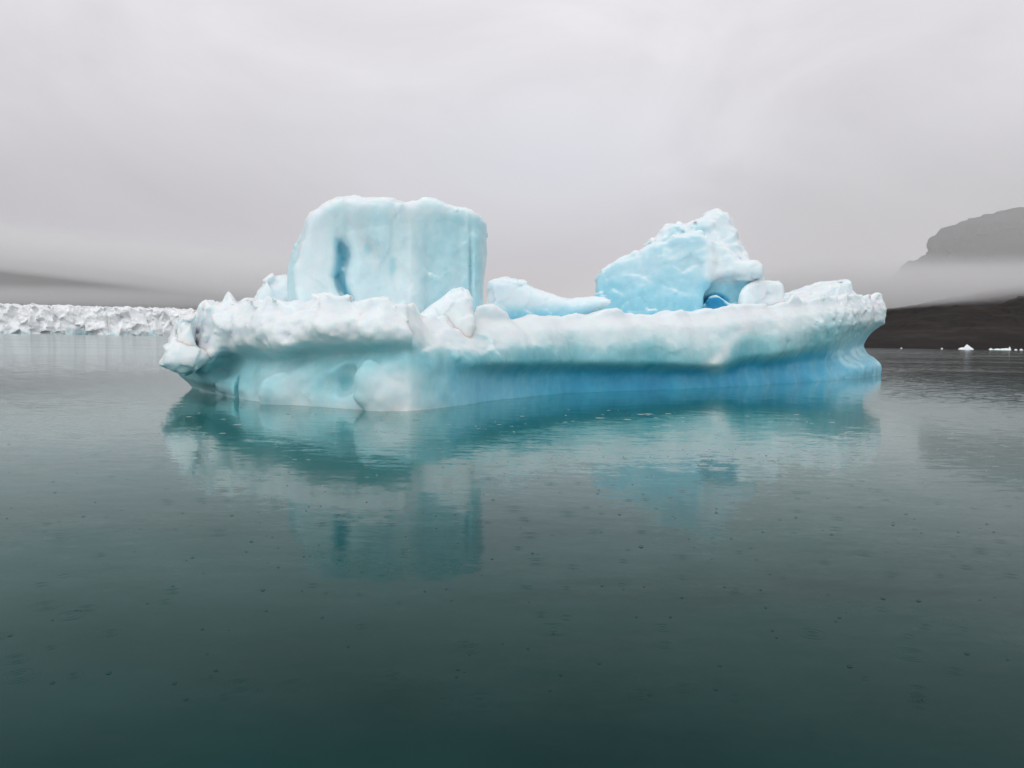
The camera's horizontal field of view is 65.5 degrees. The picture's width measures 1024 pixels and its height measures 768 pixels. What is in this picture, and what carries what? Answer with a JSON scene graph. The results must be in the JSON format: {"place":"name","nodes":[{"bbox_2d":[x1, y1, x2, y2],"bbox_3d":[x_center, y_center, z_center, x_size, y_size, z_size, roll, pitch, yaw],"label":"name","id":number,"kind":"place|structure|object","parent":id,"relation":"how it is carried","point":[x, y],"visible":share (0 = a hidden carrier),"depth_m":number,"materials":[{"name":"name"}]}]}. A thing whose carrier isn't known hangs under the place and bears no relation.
{"place":"outdoors","nodes":[
{"label":"outdoors","id":0,"kind":"place"},
{"bbox_2d":[0,258,253,309],"bbox_3d":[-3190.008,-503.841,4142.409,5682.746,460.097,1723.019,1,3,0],"label":"hills","id":1,"kind":"structure","parent":0,"point":[23,282],"depth_m":3836.90,"materials":[{"name":"grey"}]},
{"bbox_2d":[0,333,1023,767],"bbox_3d":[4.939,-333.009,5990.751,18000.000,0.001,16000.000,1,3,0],"label":"water","id":2,"kind":"structure","parent":0,"point":[812,701],"depth_m":13.67,"materials":[{"name":"teal liquid"}]},
{"bbox_2d":[0,303,195,335],"bbox_3d":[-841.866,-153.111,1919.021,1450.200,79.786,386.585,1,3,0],"label":"glacier","id":3,"kind":"object","parent":2,"relation":"in","point":[32,318],"visible":0.34,"depth_m":1750.90,"materials":[{"name":"white ice"}]},
{"bbox_2d":[0,400,1022,711],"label":"rain ripples","id":4,"kind":"object","parent":2,"relation":"on","point":[920,696],"visible":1,"depth_m":11.80,"materials":[{"name":"liquid"}]},
{"bbox_2d":[159,195,886,410],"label":"iceberg","id":5,"kind":"object","parent":2,"relation":"on","point":[370,303],"visible":1,"depth_m":54.81,"materials":[{"name":"blue ice"}]},
{"bbox_2d":[959,345,973,349],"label":"ice floe","id":6,"kind":"object","parent":2,"relation":"on","point":[967,347],"visible":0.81,"depth_m":896.13,"materials":[{"name":"white ice"}]},
{"bbox_2d":[0,0,1023,303],"label":"sky","id":7,"kind":"structure","parent":0,"point":[195,142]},
{"bbox_2d":[864,284,1023,349],"bbox_3d":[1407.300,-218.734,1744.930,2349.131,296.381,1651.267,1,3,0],"label":"shore slope","id":8,"kind":"structure","parent":0,"point":[988,320],"depth_m":1146.82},
{"bbox_2d":[870,207,1023,308],"bbox_3d":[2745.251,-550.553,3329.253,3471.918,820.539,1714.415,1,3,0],"label":"mountain","id":9,"kind":"structure","parent":0,"point":[983,252],"depth_m":3002.19,"materials":[{"name":"grey"}]}
]}

